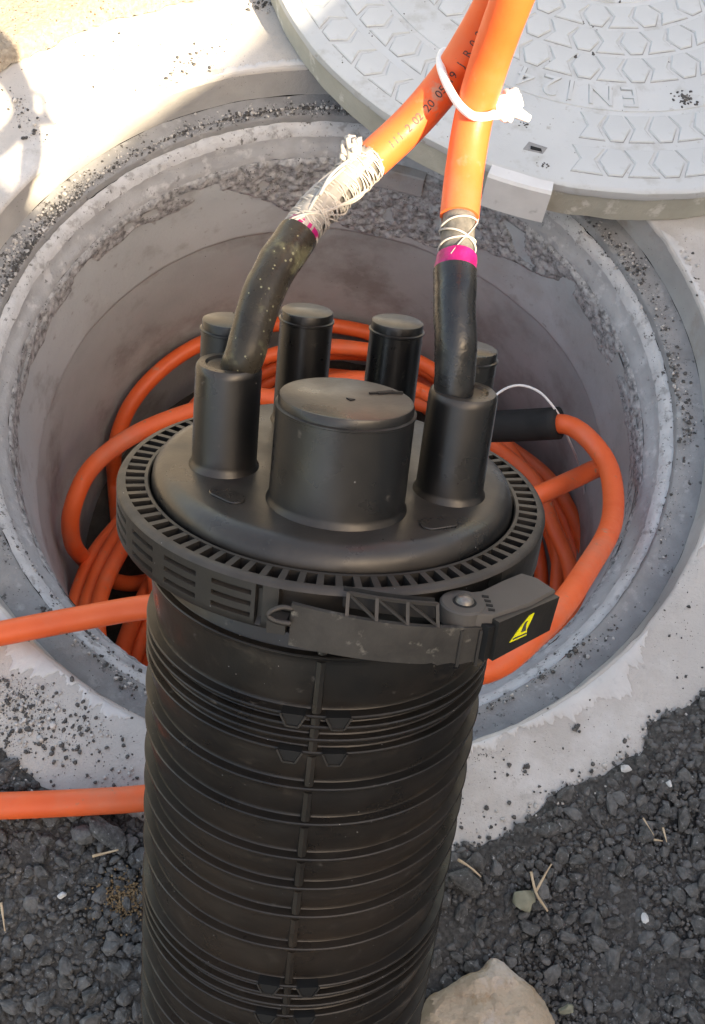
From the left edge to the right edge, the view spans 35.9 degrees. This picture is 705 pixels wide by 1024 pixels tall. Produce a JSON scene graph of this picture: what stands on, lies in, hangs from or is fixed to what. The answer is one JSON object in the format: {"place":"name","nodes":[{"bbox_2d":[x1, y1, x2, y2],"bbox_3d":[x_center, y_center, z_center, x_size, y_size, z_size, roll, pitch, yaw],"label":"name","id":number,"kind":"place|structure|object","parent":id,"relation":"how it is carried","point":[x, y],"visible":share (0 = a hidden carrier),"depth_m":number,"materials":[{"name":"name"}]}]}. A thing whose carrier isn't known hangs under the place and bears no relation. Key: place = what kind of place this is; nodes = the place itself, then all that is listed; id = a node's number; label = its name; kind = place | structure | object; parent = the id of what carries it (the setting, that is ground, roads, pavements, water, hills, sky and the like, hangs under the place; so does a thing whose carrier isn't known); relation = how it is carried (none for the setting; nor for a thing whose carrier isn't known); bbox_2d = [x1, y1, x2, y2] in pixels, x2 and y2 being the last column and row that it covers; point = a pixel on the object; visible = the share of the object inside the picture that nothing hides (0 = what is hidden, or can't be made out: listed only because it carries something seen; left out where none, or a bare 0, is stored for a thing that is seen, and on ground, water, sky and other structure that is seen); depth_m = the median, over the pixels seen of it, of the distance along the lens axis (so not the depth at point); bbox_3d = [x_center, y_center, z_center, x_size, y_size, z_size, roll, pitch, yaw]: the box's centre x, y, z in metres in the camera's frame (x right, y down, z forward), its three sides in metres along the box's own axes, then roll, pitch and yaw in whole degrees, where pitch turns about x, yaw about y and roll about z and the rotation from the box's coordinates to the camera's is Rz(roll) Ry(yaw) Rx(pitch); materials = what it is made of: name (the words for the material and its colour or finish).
{"place":"outdoors","nodes":[
{"label":"outdoors","id":0,"kind":"place"},
{"bbox_2d":[0,0,197,71],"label":"sandy ground","id":1,"kind":"structure","parent":0,"point":[28,28],"depth_m":1.10,"materials":[{"name":"beige sand"}]},
{"bbox_2d":[0,1,704,1023],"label":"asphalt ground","id":2,"kind":"structure","parent":0,"point":[590,947],"depth_m":0.79,"materials":[{"name":"grey stone"}]},
{"bbox_2d":[0,902,5,930],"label":"straw","id":3,"kind":"object","parent":2,"relation":"on","point":[1,907],"visible":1,"depth_m":0.76,"materials":[{"name":"beige plant"}]},
{"bbox_2d":[57,891,66,898],"bbox_3d":[-0.207,0.273,0.775,0.006,0.006,0.004,-35,73,-17],"label":"white pebble","id":4,"kind":"object","parent":2,"relation":"on","point":[62,894],"visible":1,"depth_m":0.77,"materials":[{"name":"stone"}]},
{"bbox_2d":[70,825,94,844],"bbox_3d":[-0.196,0.234,0.790,0.016,0.013,0.017,-35,73,-16],"label":"grey stone","id":5,"kind":"object","parent":2,"relation":"on","point":[81,834],"visible":1,"depth_m":0.79,"materials":[{"name":"grey stone"}]},
{"bbox_2d":[92,849,118,857],"bbox_3d":[-0.177,0.245,0.780,0.018,0.005,0.008,8,67,0],"label":"straw","id":6,"kind":"object","parent":2,"relation":"on","point":[99,854],"visible":1,"depth_m":0.78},
{"bbox_2d":[89,815,125,856],"bbox_3d":[-0.177,0.234,0.791,0.035,0.014,0.016,30,68,9],"label":"grey stone","id":7,"kind":"object","parent":2,"relation":"on","point":[108,834],"visible":1,"depth_m":0.79,"materials":[{"name":"grey stone"}]},
{"bbox_2d":[85,865,142,938],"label":"ochre soil","id":8,"kind":"structure","parent":2,"relation":"on","point":[119,906],"depth_m":0.78,"materials":[{"name":"brown soil"}]},
{"bbox_2d":[116,303,558,1023],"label":"splice closure","id":9,"kind":"object","parent":2,"relation":"on","point":[350,593],"visible":0.98,"depth_m":0.50,"materials":[{"name":"black plastic"}]},
{"bbox_2d":[220,0,488,373],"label":"entry cable","id":10,"kind":"object","parent":9,"relation":"attached to","point":[359,170],"visible":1,"depth_m":0.50,"materials":[{"name":"orange plastic"}]},
{"bbox_2d":[436,47,530,122],"bbox_3d":[0.054,-0.197,0.506,0.033,0.025,0.060,-26,71,-14],"label":"cable tie","id":11,"kind":"object","parent":10,"relation":"attached to","point":[510,105],"visible":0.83,"depth_m":0.50,"materials":[{"name":"white plastic"}]},
{"bbox_2d":[433,0,534,398],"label":"entry cable","id":12,"kind":"object","parent":9,"relation":"attached to","point":[501,27],"visible":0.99,"depth_m":0.48,"materials":[{"name":"orange plastic"}]},
{"bbox_2d":[0,0,704,861],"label":"manhole","id":13,"kind":"object","parent":2,"relation":"in","point":[150,262],"visible":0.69,"depth_m":1.09,"materials":[{"name":"concrete"}]},
{"bbox_2d":[0,785,144,819],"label":"orange cable","id":14,"kind":"object","parent":13,"relation":"on","point":[68,802],"visible":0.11,"depth_m":0.79,"materials":[{"name":"orange plastic"}]},
{"bbox_2d":[68,516,115,605],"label":"orange cable","id":15,"kind":"object","parent":13,"relation":"attached to","point":[83,570],"visible":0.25,"depth_m":1.24,"materials":[{"name":"orange plastic"}]},
{"bbox_2d":[78,525,118,605],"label":"orange cable","id":16,"kind":"object","parent":13,"relation":"attached to","point":[106,549],"visible":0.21,"depth_m":1.23,"materials":[{"name":"orange plastic"}]},
{"bbox_2d":[90,539,127,635],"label":"orange cable","id":17,"kind":"object","parent":13,"relation":"attached to","point":[118,555],"visible":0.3,"depth_m":1.21,"materials":[{"name":"orange plastic"}]},
{"bbox_2d":[115,575,147,655],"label":"orange cable","id":18,"kind":"object","parent":13,"relation":"attached to","point":[127,635],"visible":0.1,"depth_m":1.23,"materials":[{"name":"orange plastic"}]},
{"bbox_2d":[131,620,146,662],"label":"orange cable","id":19,"kind":"object","parent":13,"relation":"on","point":[138,649],"visible":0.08,"depth_m":1.25,"materials":[{"name":"orange plastic"}]},
{"bbox_2d":[142,650,147,665],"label":"orange cable","id":20,"kind":"object","parent":13,"relation":"attached to","point":[144,661],"visible":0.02,"depth_m":1.26,"materials":[{"name":"orange plastic"}]},
{"bbox_2d":[61,388,274,591],"bbox_3d":[-0.191,-0.026,1.270,0.311,0.270,0.098,-29,72,-15],"label":"orange cable","id":21,"kind":"object","parent":13,"relation":"attached to","point":[98,460],"visible":0.49,"depth_m":1.17,"materials":[{"name":"orange plastic"}]},
{"bbox_2d":[106,317,369,520],"bbox_3d":[-0.078,-0.111,1.413,0.497,0.145,0.272,-7,68,-7],"label":"orange cable","id":22,"kind":"object","parent":13,"relation":"on","point":[152,378],"visible":0.35,"depth_m":1.36,"materials":[{"name":"orange plastic"}]},
{"bbox_2d":[0,414,623,684],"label":"orange cable","id":23,"kind":"object","parent":13,"relation":"attached to","point":[573,589],"visible":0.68,"depth_m":0.85,"materials":[{"name":"orange plastic"}]},
{"bbox_2d":[491,407,563,441],"bbox_3d":[0.155,-0.090,1.112,0.120,0.078,0.034,11,67,1],"label":"foam sleeve","id":24,"kind":"object","parent":23,"relation":"attached to","point":[532,424],"visible":0.5,"depth_m":1.09,"materials":[{"name":"black rubber"}]},
{"bbox_2d":[261,368,425,414],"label":"orange cable","id":25,"kind":"object","parent":13,"relation":"on","point":[268,382],"visible":0.02,"depth_m":1.44,"materials":[{"name":"orange plastic"}]},
{"bbox_2d":[147,355,550,593],"bbox_3d":[0.008,0.025,1.326,0.516,0.029,0.528,8,67,0],"label":"orange cable","id":26,"kind":"object","parent":13,"relation":"on","point":[431,380],"visible":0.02,"depth_m":1.41,"materials":[{"name":"orange plastic"}]},
{"bbox_2d":[147,339,563,593],"bbox_3d":[0.002,0.022,1.224,0.481,0.029,0.488,8,67,0],"label":"orange cable","id":27,"kind":"object","parent":13,"relation":"attached to","point":[359,348],"visible":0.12,"depth_m":1.30,"materials":[{"name":"orange plastic"}]},
{"bbox_2d":[262,355,548,585],"bbox_3d":[0.007,0.024,1.348,0.482,0.029,0.522,8,67,0],"label":"orange cable","id":28,"kind":"object","parent":13,"relation":"attached to","point":[541,569],"visible":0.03,"depth_m":1.42,"materials":[{"name":"orange plastic"}]},
{"bbox_2d":[270,371,576,580],"bbox_3d":[0.015,0.040,1.173,0.467,0.029,0.432,8,67,0],"label":"orange cable","id":29,"kind":"object","parent":13,"relation":"attached to","point":[560,544],"visible":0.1,"depth_m":1.21,"materials":[{"name":"orange plastic"}]},
{"bbox_2d":[329,370,576,557],"bbox_3d":[0.026,0.045,1.286,0.506,0.029,0.473,8,67,0],"label":"orange cable","id":30,"kind":"object","parent":13,"relation":"on","point":[565,526],"visible":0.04,"depth_m":1.30,"materials":[{"name":"orange plastic"}]},
{"bbox_2d":[270,0,704,222],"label":"manhole cover","id":31,"kind":"object","parent":13,"relation":"on","point":[612,92],"visible":0.89,"depth_m":1.05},
{"bbox_2d":[414,398,580,678],"bbox_3d":[0.042,0.056,1.261,0.486,0.029,0.438,8,67,0],"label":"orange cable","id":32,"kind":"object","parent":13,"relation":"on","point":[567,505],"visible":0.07,"depth_m":1.30,"materials":[{"name":"orange plastic"}]},
{"bbox_2d":[492,595,585,683],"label":"orange cable","id":33,"kind":"object","parent":13,"relation":"attached to","point":[573,614],"visible":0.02,"depth_m":1.04,"materials":[{"name":"orange plastic"}]},
{"bbox_2d":[496,384,584,492],"bbox_3d":[0.202,-0.056,1.187,0.171,0.253,0.040,8,67,0],"label":"thin wire","id":34,"kind":"object","parent":13,"relation":"attached to","point":[548,401],"visible":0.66,"depth_m":1.08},
{"bbox_2d":[533,460,599,503],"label":"orange cable","id":35,"kind":"object","parent":13,"relation":"attached to","point":[567,482],"visible":0.31,"depth_m":1.08,"materials":[{"name":"orange plastic"}]},
{"bbox_2d":[448,868,482,894],"bbox_3d":[0.083,0.270,0.795,0.016,0.016,0.025,-39,75,-18],"label":"dark stone","id":36,"kind":"object","parent":2,"relation":"on","point":[466,881],"visible":1,"depth_m":0.79,"materials":[{"name":"grey stone"}]},
{"bbox_2d":[457,858,481,876],"bbox_3d":[0.085,0.258,0.790,0.019,0.005,0.011,8,67,0],"label":"straw","id":37,"kind":"object","parent":36,"relation":"on","point":[467,865],"visible":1,"depth_m":0.79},
{"bbox_2d":[420,958,554,1023],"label":"limestone rock","id":38,"kind":"object","parent":2,"relation":"on","point":[494,991],"visible":0.98,"depth_m":0.75,"materials":[{"name":"beige stone"}]},
{"bbox_2d":[512,890,535,912],"bbox_3d":[0.125,0.284,0.791,0.017,0.016,0.016,-7,68,-7],"label":"greenish stone","id":39,"kind":"object","parent":2,"relation":"on","point":[524,900],"visible":1,"depth_m":0.79,"materials":[{"name":"stone"}]},
{"bbox_2d":[530,864,551,911],"bbox_3d":[0.136,0.271,0.789,0.017,0.004,0.034,8,67,0],"label":"straw","id":40,"kind":"object","parent":2,"relation":"on","point":[535,888],"visible":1,"depth_m":0.79,"materials":[{"name":"beige plant"}]},
{"bbox_2d":[558,1004,573,1014],"bbox_3d":[0.150,0.349,0.765,0.011,0.010,0.007,-7,68,-7],"label":"mossy pebble","id":41,"kind":"object","parent":2,"relation":"on","point":[566,1009],"visible":1,"depth_m":0.76,"materials":[{"name":"stone"}]},
{"bbox_2d":[621,765,631,771],"bbox_3d":[0.210,0.197,0.836,0.009,0.008,0.005,-2,67,-5],"label":"white pebble","id":42,"kind":"object","parent":2,"relation":"on","point":[625,768],"visible":1,"depth_m":0.83,"materials":[{"name":"stone"}]},
{"bbox_2d":[641,912,648,923],"bbox_3d":[0.213,0.295,0.792,0.006,0.005,0.008,-2,67,-4],"label":"white pebble","id":43,"kind":"object","parent":2,"relation":"on","point":[644,918],"visible":1,"depth_m":0.79,"materials":[{"name":"stone"}]},
{"bbox_2d":[666,780,671,786],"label":"white pebble","id":44,"kind":"object","parent":2,"relation":"on","point":[669,783],"visible":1,"depth_m":0.83,"materials":[{"name":"stone"}]}
]}

